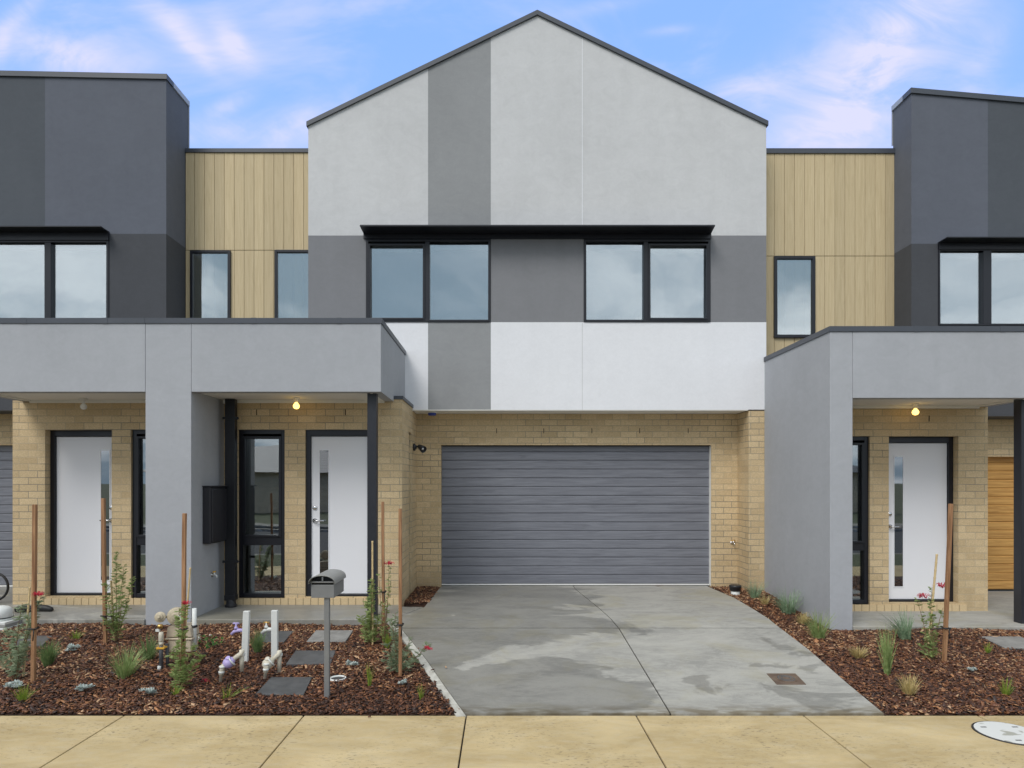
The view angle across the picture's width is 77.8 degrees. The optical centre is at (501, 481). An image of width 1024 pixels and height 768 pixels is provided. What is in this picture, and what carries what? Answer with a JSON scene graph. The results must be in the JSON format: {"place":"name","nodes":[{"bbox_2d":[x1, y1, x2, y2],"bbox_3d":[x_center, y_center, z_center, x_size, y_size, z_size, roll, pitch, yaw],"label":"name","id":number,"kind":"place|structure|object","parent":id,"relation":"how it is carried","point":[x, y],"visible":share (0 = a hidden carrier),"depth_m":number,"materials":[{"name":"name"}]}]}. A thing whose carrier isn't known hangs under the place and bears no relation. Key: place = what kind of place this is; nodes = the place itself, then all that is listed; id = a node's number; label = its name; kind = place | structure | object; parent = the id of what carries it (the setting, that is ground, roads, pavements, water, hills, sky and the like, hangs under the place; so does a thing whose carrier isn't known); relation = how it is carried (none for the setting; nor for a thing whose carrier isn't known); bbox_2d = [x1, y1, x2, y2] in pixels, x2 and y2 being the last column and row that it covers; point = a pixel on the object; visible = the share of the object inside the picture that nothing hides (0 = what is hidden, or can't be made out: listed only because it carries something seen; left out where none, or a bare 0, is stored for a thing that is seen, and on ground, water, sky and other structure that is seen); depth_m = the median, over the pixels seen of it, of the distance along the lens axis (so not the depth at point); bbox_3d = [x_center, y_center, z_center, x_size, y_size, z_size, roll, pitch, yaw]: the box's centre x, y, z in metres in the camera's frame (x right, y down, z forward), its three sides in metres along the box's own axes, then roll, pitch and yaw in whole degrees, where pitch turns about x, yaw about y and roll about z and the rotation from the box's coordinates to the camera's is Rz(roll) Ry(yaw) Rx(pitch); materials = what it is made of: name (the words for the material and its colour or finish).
{"place":"outdoors","nodes":[
{"label":"outdoors","id":0,"kind":"place"},
{"bbox_2d":[0,587,12,604],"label":"neighbour driveway","id":1,"kind":"structure","parent":0,"point":[8,599],"depth_m":9.09,"materials":[{"name":"grey concrete"}]},
{"bbox_2d":[0,573,8,599],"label":"bicycle","id":2,"kind":"object","parent":1,"relation":"on","point":[7,585],"visible":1,"depth_m":8.60,"materials":[{"name":"black rubber"}]},
{"bbox_2d":[404,586,438,606],"bbox_3d":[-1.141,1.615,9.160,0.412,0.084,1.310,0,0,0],"label":"bark mulch","id":3,"kind":"object","parent":0,"point":[422,594],"visible":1,"depth_m":9.05,"materials":[{"name":"brown wood"}]},
{"bbox_2d":[0,716,1023,767],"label":"footpath","id":4,"kind":"structure","parent":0,"point":[488,742],"depth_m":4.39,"materials":[{"name":"concrete"}]},
{"bbox_2d":[458,718,665,767],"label":"footpath joint filler","id":5,"kind":"object","parent":4,"relation":"on","point":[463,738],"visible":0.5,"depth_m":4.38,"materials":[{"name":"black"}]},
{"bbox_2d":[971,721,1023,745],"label":"manhole cover","id":6,"kind":"object","parent":4,"relation":"on","point":[1006,732],"visible":1,"depth_m":4.56,"materials":[{"name":"white concrete"}]},
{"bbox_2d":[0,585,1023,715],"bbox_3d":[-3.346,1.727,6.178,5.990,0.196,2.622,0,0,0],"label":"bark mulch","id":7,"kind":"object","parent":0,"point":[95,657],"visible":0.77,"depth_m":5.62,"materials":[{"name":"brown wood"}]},
{"bbox_2d":[0,605,22,629],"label":"gas meter","id":8,"kind":"object","parent":7,"relation":"on","point":[6,616],"visible":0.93,"depth_m":7.32,"materials":[{"name":"white metal"}]},
{"bbox_2d":[3,679,23,687],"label":"silver groundcover","id":9,"kind":"object","parent":7,"relation":"on","point":[15,684],"visible":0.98,"depth_m":5.39,"materials":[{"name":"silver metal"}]},
{"bbox_2d":[0,591,45,680],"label":"grevillea shrub","id":10,"kind":"object","parent":7,"relation":"on","point":[17,662],"visible":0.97,"depth_m":5.59,"materials":[{"name":"green plant"}]},
{"bbox_2d":[10,683,39,702],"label":"grass tuft","id":11,"kind":"object","parent":7,"relation":"on","point":[22,696],"visible":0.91,"depth_m":5.12,"materials":[{"name":"green plant"}]},
{"bbox_2d":[22,587,30,676],"bbox_3d":[-4.275,1.366,5.710,0.066,0.839,0.018,0,0,-25],"label":"bamboo cane","id":12,"kind":"object","parent":7,"relation":"on","point":[28,605],"visible":0.49,"depth_m":5.71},
{"bbox_2d":[21,504,39,682],"bbox_3d":[-4.137,1.044,5.569,0.130,1.694,0.066,0,0,0],"label":"timber stake","id":13,"kind":"object","parent":7,"relation":"on","point":[33,628],"visible":0.8,"depth_m":5.56,"materials":[{"name":"brown wood"}]},
{"bbox_2d":[15,636,51,647],"bbox_3d":[-5.024,1.719,6.778,0.326,0.074,0.497,0,0,-22],"label":"stepping stone","id":14,"kind":"object","parent":7,"relation":"on","point":[44,638],"visible":0.43,"depth_m":6.76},
{"bbox_2d":[36,639,61,666],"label":"grass tuft","id":15,"kind":"object","parent":7,"relation":"on","point":[48,657],"visible":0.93,"depth_m":6.01,"materials":[{"name":"green plant"}]},
{"bbox_2d":[64,643,80,650],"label":"silver groundcover","id":16,"kind":"object","parent":7,"relation":"on","point":[71,646],"visible":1,"depth_m":6.41,"materials":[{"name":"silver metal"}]},
{"bbox_2d":[67,630,83,638],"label":"grass tuft","id":17,"kind":"object","parent":7,"relation":"on","point":[75,635],"visible":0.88,"depth_m":6.87,"materials":[{"name":"green plant"}]},
{"bbox_2d":[6,604,145,625],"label":"porch slab","id":18,"kind":"structure","parent":7,"relation":"on","point":[69,614],"depth_m":7.75,"materials":[{"name":"grey concrete"}]},
{"bbox_2d":[14,604,53,611],"bbox_3d":[-5.811,1.572,7.915,0.435,0.092,0.126,0,0,-12],"label":"shoe pair","id":19,"kind":"object","parent":18,"relation":"on","point":[48,608],"visible":0.62,"depth_m":7.89,"materials":[{"name":"black rubber"}]},
{"bbox_2d":[75,683,94,690],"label":"silver groundcover","id":20,"kind":"object","parent":7,"relation":"on","point":[81,687],"visible":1,"depth_m":5.33,"materials":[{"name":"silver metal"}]},
{"bbox_2d":[100,498,112,642],"bbox_3d":[-4.166,1.007,6.703,0.136,1.670,0.071,0,0,0],"label":"timber stake","id":21,"kind":"object","parent":7,"relation":"on","point":[103,552],"visible":0.77,"depth_m":6.70,"materials":[{"name":"brown wood"}]},
{"bbox_2d":[110,580,114,640],"bbox_3d":[-4.156,1.397,6.784,0.076,0.685,0.022,0,0,21],"label":"bamboo cane","id":22,"kind":"object","parent":7,"relation":"on","point":[111,589],"visible":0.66,"depth_m":6.78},
{"bbox_2d":[100,551,136,641],"bbox_3d":[-4.082,1.229,6.742,0.282,0.984,0.288,0,0,0],"label":"grevillea shrub","id":23,"kind":"object","parent":7,"relation":"on","point":[116,627],"visible":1,"depth_m":6.75,"materials":[{"name":"green plant"}]},
{"bbox_2d":[104,642,147,678],"bbox_3d":[-3.373,1.605,5.676,0.440,0.342,0.385,0,0,0],"label":"grass tuft","id":24,"kind":"object","parent":7,"relation":"on","point":[126,669],"visible":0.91,"depth_m":5.65,"materials":[{"name":"green plant"}]},
{"bbox_2d":[0,70,253,604],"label":"townhouse","id":25,"kind":"structure","parent":7,"relation":"on","point":[126,210],"depth_m":9.36,"materials":[{"name":"paint"}]},
{"bbox_2d":[0,445,12,586],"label":"garage door","id":26,"kind":"structure","parent":25,"relation":"in","point":[6,451],"depth_m":9.91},
{"bbox_2d":[0,240,108,317],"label":"window","id":27,"kind":"structure","parent":25,"relation":"in","point":[39,278],"depth_m":9.50,"materials":[{"name":"glass"}]},
{"bbox_2d":[50,430,111,594],"bbox_3d":[-5.563,0.413,8.514,0.928,2.208,0.144,0,0,0],"label":"front door","id":28,"kind":"structure","parent":25,"relation":"in","point":[80,460],"depth_m":8.50,"materials":[{"name":"metal"}]},
{"bbox_2d":[79,398,87,409],"bbox_3d":[-5.380,-1.003,8.169,0.090,0.146,0.089,0,0,0],"label":"ceiling light","id":29,"kind":"object","parent":25,"relation":"attached to","point":[83,405],"visible":1,"depth_m":8.15,"materials":[{"name":"white"}]},
{"bbox_2d":[132,430,145,597],"bbox_3d":[-4.577,0.421,8.444,0.631,2.227,0.088,0,0,0],"label":"window","id":30,"kind":"structure","parent":25,"relation":"in","point":[138,539],"depth_m":8.41,"materials":[{"name":"metal"}]},
{"bbox_2d":[190,250,230,317],"bbox_3d":[-4.542,-2.918,9.905,0.629,1.387,0.050,0,0,0],"label":"window","id":31,"kind":"structure","parent":25,"relation":"in","point":[191,251],"depth_m":9.88,"materials":[{"name":"metal"}]},
{"bbox_2d":[134,634,158,659],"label":"grass tuft","id":32,"kind":"object","parent":7,"relation":"on","point":[150,653],"visible":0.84,"depth_m":6.12,"materials":[{"name":"green plant"}]},
{"bbox_2d":[138,687,157,693],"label":"silver groundcover","id":33,"kind":"object","parent":7,"relation":"on","point":[150,690],"visible":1,"depth_m":5.25,"materials":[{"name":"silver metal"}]},
{"bbox_2d":[168,683,183,694],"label":"grass tuft","id":34,"kind":"object","parent":7,"relation":"on","point":[175,692],"visible":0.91,"depth_m":5.26,"materials":[{"name":"green plant"}]},
{"bbox_2d":[154,607,200,669],"bbox_3d":[-3.049,1.467,5.975,0.343,0.593,0.264,0,0,0],"label":"gas meter","id":35,"kind":"object","parent":7,"relation":"on","point":[192,634],"visible":0.8,"depth_m":5.93,"materials":[{"name":"white plastic"}]},
{"bbox_2d":[179,513,188,686],"bbox_3d":[-2.748,1.083,5.504,0.084,1.622,0.065,0,0,0],"label":"timber stake","id":36,"kind":"object","parent":7,"relation":"on","point":[184,551],"visible":0.61,"depth_m":5.50,"materials":[{"name":"brown wood"}]},
{"bbox_2d":[165,601,205,688],"bbox_3d":[-2.697,1.389,5.424,0.303,0.781,0.192,0,0,0],"label":"grevillea shrub","id":37,"kind":"object","parent":7,"relation":"on","point":[180,674],"visible":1,"depth_m":5.40,"materials":[{"name":"green plant"}]},
{"bbox_2d":[186,568,190,625],"bbox_3d":[-2.792,1.274,5.608,0.093,1.033,0.018,0,0,-15],"label":"bamboo cane","id":38,"kind":"object","parent":7,"relation":"on","point":[189,578],"visible":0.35,"depth_m":5.61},
{"bbox_2d":[198,635,224,648],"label":"flowering plant","id":39,"kind":"object","parent":7,"relation":"on","point":[213,643],"visible":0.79,"depth_m":6.57,"materials":[{"name":"green plant"}]},
{"bbox_2d":[218,649,244,681],"bbox_3d":[-2.382,1.649,5.605,0.219,0.326,0.102,0,0,-21],"label":"water valve","id":40,"kind":"object","parent":7,"relation":"on","point":[228,661],"visible":0.98,"depth_m":5.58,"materials":[{"name":"beige plastic"}]},
{"bbox_2d":[221,684,248,699],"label":"grass tuft","id":41,"kind":"object","parent":7,"relation":"on","point":[227,695],"visible":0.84,"depth_m":5.19,"materials":[{"name":"green plant"}]},
{"bbox_2d":[242,611,250,663],"bbox_3d":[-2.481,1.548,6.150,0.083,0.596,0.040,0,0,0],"label":"marker post","id":42,"kind":"object","parent":7,"relation":"on","point":[245,630],"visible":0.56,"depth_m":6.13,"materials":[{"name":"white plastic"}]},
{"bbox_2d":[230,622,241,635],"bbox_3d":[-2.561,1.559,6.180,0.164,0.382,0.040,0,0,0],"label":"garden tap","id":43,"kind":"object","parent":42,"relation":"attached to","point":[236,629],"visible":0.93,"depth_m":6.17,"materials":[{"name":"purple plastic"}]},
{"bbox_2d":[249,628,269,653],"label":"grass tuft","id":44,"kind":"object","parent":7,"relation":"on","point":[257,644],"visible":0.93,"depth_m":6.41,"materials":[{"name":"green plant"}]},
{"bbox_2d":[262,650,282,678],"bbox_3d":[-2.051,1.660,5.681,0.180,0.298,0.102,0,0,-35],"label":"water valve","id":45,"kind":"object","parent":7,"relation":"on","point":[267,663],"visible":0.97,"depth_m":5.66,"materials":[{"name":"beige plastic"}]},
{"bbox_2d":[271,610,277,657],"bbox_3d":[-2.228,1.551,6.232,0.060,0.582,0.040,0,0,0],"label":"marker post","id":46,"kind":"object","parent":7,"relation":"on","point":[274,631],"visible":0.56,"depth_m":6.21,"materials":[{"name":"white plastic"}]},
{"bbox_2d":[261,622,270,634],"bbox_3d":[-2.296,1.564,6.262,0.165,0.373,0.040,0,0,0],"label":"garden tap","id":47,"kind":"object","parent":46,"relation":"attached to","point":[265,629],"visible":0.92,"depth_m":6.25,"materials":[{"name":"white plastic"}]},
{"bbox_2d":[260,631,292,643],"bbox_3d":[-2.492,1.712,6.930,0.370,0.077,0.410,0,0,0],"label":"stepping stone","id":48,"kind":"object","parent":7,"relation":"on","point":[283,636],"visible":0.39,"depth_m":6.91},
{"bbox_2d":[256,677,311,697],"bbox_3d":[-1.847,1.776,5.455,0.418,0.077,0.405,0,0,0],"label":"stepping stone","id":49,"kind":"object","parent":7,"relation":"on","point":[280,686],"visible":0.67,"depth_m":5.42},
{"bbox_2d":[191,605,422,625],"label":"porch slab","id":50,"kind":"structure","parent":7,"relation":"on","point":[314,614],"depth_m":7.80,"materials":[{"name":"grey concrete"}]},
{"bbox_2d":[286,650,335,666],"bbox_3d":[-1.854,1.743,6.218,0.463,0.078,0.413,0,0,0],"label":"stepping stone","id":51,"kind":"object","parent":7,"relation":"on","point":[307,657],"visible":0.61,"depth_m":6.20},
{"bbox_2d":[308,569,345,699],"bbox_3d":[-1.467,1.298,5.354,0.215,1.077,0.380,0,0,0],"label":"letterbox","id":52,"kind":"object","parent":7,"relation":"on","point":[326,585],"visible":0.94,"depth_m":5.21,"materials":[{"name":"grey metal"}]},
{"bbox_2d":[307,630,352,642],"bbox_3d":[-1.877,1.711,6.950,0.436,0.078,0.426,0,0,0],"label":"stepping stone","id":53,"kind":"object","parent":7,"relation":"on","point":[342,636],"visible":0.62,"depth_m":6.91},
{"bbox_2d":[330,675,345,680],"bbox_3d":[-1.460,1.770,5.657,0.144,0.055,0.144,0,0,0],"label":"inspection lid","id":54,"kind":"object","parent":7,"relation":"on","point":[337,677],"visible":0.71,"depth_m":5.67,"materials":[{"name":"white plastic"}]},
{"bbox_2d":[346,660,358,664],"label":"silver groundcover","id":55,"kind":"object","parent":7,"relation":"on","point":[349,662],"visible":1,"depth_m":5.96,"materials":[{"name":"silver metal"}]},
{"bbox_2d":[356,578,381,643],"bbox_3d":[-1.379,1.366,6.662,0.275,0.720,0.288,0,0,0],"label":"grevillea shrub","id":56,"kind":"object","parent":7,"relation":"on","point":[369,635],"visible":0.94,"depth_m":6.62,"materials":[{"name":"green plant"}]},
{"bbox_2d":[366,664,374,685],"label":"grass tuft","id":57,"kind":"object","parent":7,"relation":"on","point":[369,675],"visible":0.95,"depth_m":5.46,"materials":[{"name":"green plant"}]},
{"bbox_2d":[371,541,373,643],"bbox_3d":[-1.351,1.182,6.640,0.021,1.127,0.043,0,0,-20],"label":"bamboo cane","id":58,"kind":"object","parent":7,"relation":"on","point":[372,559],"visible":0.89,"depth_m":6.63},
{"bbox_2d":[373,502,386,646],"bbox_3d":[-1.264,1.026,6.589,0.135,1.642,0.063,0,0,0],"label":"timber stake","id":59,"kind":"object","parent":7,"relation":"on","point":[384,591],"visible":0.75,"depth_m":6.58,"materials":[{"name":"brown wood"}]},
{"bbox_2d":[376,561,394,649],"bbox_3d":[-1.188,1.265,6.516,0.194,0.929,0.107,0,0,6],"label":"grevillea shrub","id":60,"kind":"object","parent":7,"relation":"on","point":[384,632],"visible":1,"depth_m":6.52,"materials":[{"name":"green plant"}]},
{"bbox_2d":[382,631,393,648],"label":"grass tuft","id":61,"kind":"object","parent":7,"relation":"on","point":[387,640],"visible":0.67,"depth_m":6.52,"materials":[{"name":"green plant"}]},
{"bbox_2d":[396,508,403,675],"bbox_3d":[-0.919,1.062,5.722,0.073,1.645,0.064,0,0,0],"label":"timber stake","id":62,"kind":"object","parent":7,"relation":"on","point":[400,624],"visible":0.81,"depth_m":5.71,"materials":[{"name":"brown wood"}]},
{"bbox_2d":[381,611,432,673],"bbox_3d":[-0.863,1.477,5.803,0.483,0.575,0.216,0,0,0],"label":"grevillea shrub","id":63,"kind":"object","parent":7,"relation":"on","point":[393,654],"visible":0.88,"depth_m":5.78,"materials":[{"name":"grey plant"}]},
{"bbox_2d":[416,686,425,699],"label":"grass tuft","id":64,"kind":"object","parent":7,"relation":"on","point":[420,692],"visible":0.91,"depth_m":5.17,"materials":[{"name":"green plant"}]},
{"bbox_2d":[145,10,768,625],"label":"townhouse","id":65,"kind":"structure","parent":7,"relation":"on","point":[525,258],"depth_m":9.36,"materials":[{"name":"paint"}]},
{"bbox_2d":[202,486,226,543],"bbox_3d":[-3.597,0.403,8.002,0.137,0.714,0.490,0,0,0],"label":"meter box","id":66,"kind":"object","parent":65,"relation":"attached to","point":[214,514],"visible":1,"depth_m":7.84,"materials":[{"name":"black metal"}]},
{"bbox_2d":[211,489,226,541],"bbox_3d":[-3.555,0.414,8.003,0.015,0.652,0.438,0,0,0],"label":"door","id":67,"kind":"structure","parent":66,"relation":"in","point":[218,496],"depth_m":7.95,"materials":[{"name":"black metal"}]},
{"bbox_2d":[239,430,284,597],"bbox_3d":[-3.173,0.421,8.444,0.617,2.227,0.088,0,0,0],"label":"window","id":68,"kind":"structure","parent":65,"relation":"in","point":[244,539],"depth_m":8.41,"materials":[{"name":"metal"}]},
{"bbox_2d":[274,250,307,317],"bbox_3d":[-3.229,-2.921,9.905,0.620,1.392,0.050,0,0,0],"label":"window","id":69,"kind":"structure","parent":65,"relation":"in","point":[276,252],"depth_m":9.88,"materials":[{"name":"metal"}]},
{"bbox_2d":[293,397,299,408],"bbox_3d":[-2.622,-1.003,8.102,0.090,0.146,0.089,0,0,0],"label":"ceiling light","id":70,"kind":"object","parent":65,"relation":"attached to","point":[296,405],"visible":1,"depth_m":8.08,"materials":[{"name":"yellow glass"}]},
{"bbox_2d":[306,430,366,595],"bbox_3d":[-2.146,0.413,8.449,0.896,2.208,0.144,0,0,0],"label":"front door","id":71,"kind":"structure","parent":65,"relation":"in","point":[336,460],"depth_m":8.44,"materials":[{"name":"metal"}]},
{"bbox_2d":[413,443,426,452],"bbox_3d":[-1.231,-0.500,9.386,0.269,0.145,0.105,0,0,39],"label":"flood light","id":72,"kind":"object","parent":65,"relation":"attached to","point":[422,448],"visible":1,"depth_m":9.35,"materials":[{"name":"black plastic"}]},
{"bbox_2d":[366,239,490,321],"bbox_3d":[-1.075,-2.955,9.423,1.851,1.238,0.175,0,0,0],"label":"window","id":73,"kind":"structure","parent":65,"relation":"in","point":[408,280],"depth_m":9.50,"materials":[{"name":"glass"}]},
{"bbox_2d":[442,446,708,584],"bbox_3d":[1.150,0.500,9.926,4.237,2.220,0.039,0,0,0],"label":"garage door","id":74,"kind":"structure","parent":65,"relation":"in","point":[512,515],"depth_m":9.91,"materials":[{"name":"grey metal"}]},
{"bbox_2d":[584,239,710,321],"bbox_3d":[2.134,-2.955,9.423,1.881,1.238,0.175,0,0,0],"label":"window","id":75,"kind":"structure","parent":65,"relation":"in","point":[655,280],"depth_m":9.50,"materials":[{"name":"glass"}]},
{"bbox_2d":[729,584,741,594],"bbox_3d":[3.358,1.575,9.133,0.170,0.190,0.168,0,0,0],"label":"drain riser","id":76,"kind":"object","parent":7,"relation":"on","point":[735,589],"visible":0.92,"depth_m":9.08,"materials":[{"name":"plastic"}]},
{"bbox_2d":[712,586,1023,715],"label":"bark mulch","id":77,"kind":"object","parent":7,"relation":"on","point":[908,658],"visible":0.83,"depth_m":6.04,"materials":[{"name":"brown wood"}]},
{"bbox_2d":[738,580,770,597],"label":"grass tuft","id":78,"kind":"object","parent":77,"relation":"on","point":[756,593],"visible":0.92,"depth_m":8.89,"materials":[{"name":"green plant"}]},
{"bbox_2d":[759,594,771,605],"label":"grass tuft","id":79,"kind":"object","parent":77,"relation":"on","point":[765,600],"visible":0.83,"depth_m":8.57,"materials":[{"name":"plant"}]},
{"bbox_2d":[760,586,802,614],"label":"grass tuft","id":80,"kind":"object","parent":77,"relation":"on","point":[790,609],"visible":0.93,"depth_m":8.16,"materials":[{"name":"green plant"}]},
{"bbox_2d":[795,612,811,624],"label":"grass tuft","id":81,"kind":"object","parent":77,"relation":"on","point":[800,619],"visible":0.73,"depth_m":7.69,"materials":[{"name":"plant"}]},
{"bbox_2d":[799,607,836,638],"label":"grass tuft","id":82,"kind":"object","parent":77,"relation":"on","point":[817,631],"visible":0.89,"depth_m":7.04,"materials":[{"name":"green plant"}]},
{"bbox_2d":[848,645,870,658],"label":"grass tuft","id":83,"kind":"object","parent":77,"relation":"on","point":[856,653],"visible":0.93,"depth_m":6.36,"materials":[{"name":"plant"}]},
{"bbox_2d":[875,628,897,674],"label":"grass tuft","id":84,"kind":"object","parent":77,"relation":"on","point":[887,651],"visible":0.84,"depth_m":5.83,"materials":[{"name":"green plant"}]},
{"bbox_2d":[877,606,919,640],"bbox_3d":[4.355,1.560,7.016,0.506,0.419,0.436,0,0,0],"label":"grass tuft","id":85,"kind":"object","parent":77,"relation":"on","point":[903,632],"visible":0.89,"depth_m":7.01,"materials":[{"name":"green plant"}]},
{"bbox_2d":[896,673,922,695],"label":"grass tuft","id":86,"kind":"object","parent":77,"relation":"on","point":[907,688],"visible":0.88,"depth_m":5.28,"materials":[{"name":"plant"}]},
{"bbox_2d":[914,582,944,660],"bbox_3d":[4.253,1.380,6.310,0.276,0.789,0.246,0,0,17],"label":"grevillea shrub","id":87,"kind":"object","parent":77,"relation":"on","point":[931,645],"visible":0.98,"depth_m":6.30,"materials":[{"name":"green plant"}]},
{"bbox_2d":[928,554,937,643],"bbox_3d":[4.643,1.281,6.841,0.130,1.006,0.026,0,0,-11],"label":"bamboo cane","id":88,"kind":"object","parent":77,"relation":"on","point":[934,577],"visible":0.61,"depth_m":6.84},
{"bbox_2d":[998,678,1015,695],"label":"grass tuft","id":89,"kind":"object","parent":77,"relation":"on","point":[1005,691],"visible":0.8,"depth_m":5.27,"materials":[{"name":"green plant"}]},
{"bbox_2d":[763,87,1023,630],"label":"townhouse","id":90,"kind":"structure","parent":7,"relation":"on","point":[894,282],"depth_m":8.98,"materials":[{"name":"paint"}]},
{"bbox_2d":[773,256,814,337],"bbox_3d":[4.491,-2.838,9.749,0.630,1.255,0.050,0,0,0],"label":"window","id":91,"kind":"structure","parent":90,"relation":"in","point":[775,318],"depth_m":9.72,"materials":[{"name":"metal"}]},
{"bbox_2d":[852,436,867,603],"bbox_3d":[4.545,0.506,8.444,0.622,2.227,0.088,0,0,0],"label":"window","id":92,"kind":"structure","parent":90,"relation":"in","point":[862,545],"depth_m":8.41,"materials":[{"name":"metal"}]},
{"bbox_2d":[911,403,919,414],"bbox_3d":[5.311,-0.930,8.151,0.090,0.146,0.089,0,0,0],"label":"ceiling light","id":93,"kind":"object","parent":90,"relation":"attached to","point":[915,410],"visible":1,"depth_m":8.13,"materials":[{"name":"yellow glass"}]},
{"bbox_2d":[889,437,952,601],"bbox_3d":[5.553,0.498,8.514,0.949,2.208,0.144,0,0,0],"label":"front door","id":94,"kind":"structure","parent":90,"relation":"in","point":[920,468],"depth_m":8.50,"materials":[{"name":"metal"}]},
{"bbox_2d":[938,249,1023,324],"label":"window","id":95,"kind":"structure","parent":90,"relation":"in","point":[976,286],"depth_m":9.50,"materials":[{"name":"glass"}]},
{"bbox_2d":[988,457,1013,590],"bbox_3d":[8.404,0.633,9.926,3.260,2.127,0.039,0,0,0],"label":"garage door","id":96,"kind":"structure","parent":90,"relation":"in","point":[1000,469],"depth_m":9.91,"materials":[{"name":"brown wood"}]},
{"bbox_2d":[852,591,1023,630],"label":"porch slab","id":97,"kind":"structure","parent":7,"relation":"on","point":[999,614],"depth_m":7.97,"materials":[{"name":"grey concrete"}]},
{"bbox_2d":[930,504,952,660],"bbox_3d":[4.285,1.054,6.186,0.235,1.683,0.068,0,0,0],"label":"timber stake","id":98,"kind":"object","parent":7,"relation":"on","point":[945,627],"visible":0.81,"depth_m":6.18,"materials":[{"name":"brown wood"}]},
{"bbox_2d":[982,636,1023,650],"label":"stepping stone","id":99,"kind":"object","parent":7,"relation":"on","point":[1014,642],"visible":0.65,"depth_m":6.89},
{"bbox_2d":[0,0,1023,147],"label":"sky","id":100,"kind":"structure","parent":0,"point":[251,73],"materials":[{"name":"blue"}]},
{"bbox_2d":[394,586,883,717],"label":"driveway","id":101,"kind":"structure","parent":0,"point":[556,651],"depth_m":6.22,"materials":[{"name":"grey concrete"}]},
{"bbox_2d":[388,620,465,718],"bbox_3d":[-0.798,1.752,6.168,0.091,0.256,2.799,0,0,-21],"label":"driveway edge","id":102,"kind":"object","parent":101,"relation":"on","point":[427,667],"visible":0.34,"depth_m":5.70,"materials":[{"name":"concrete"}]},
{"bbox_2d":[613,622,670,714],"bbox_3d":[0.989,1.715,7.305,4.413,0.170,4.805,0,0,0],"label":"driveway joint filler","id":103,"kind":"object","parent":101,"relation":"on","point":[646,674],"visible":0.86,"depth_m":5.65,"materials":[{"name":"black"}]},
{"bbox_2d":[767,673,805,684],"bbox_3d":[2.513,1.746,5.607,0.278,0.040,0.256,0,0,0],"label":"drain cover","id":104,"kind":"object","parent":101,"relation":"on","point":[785,678],"visible":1,"depth_m":5.59,"materials":[{"name":"brown metal"}]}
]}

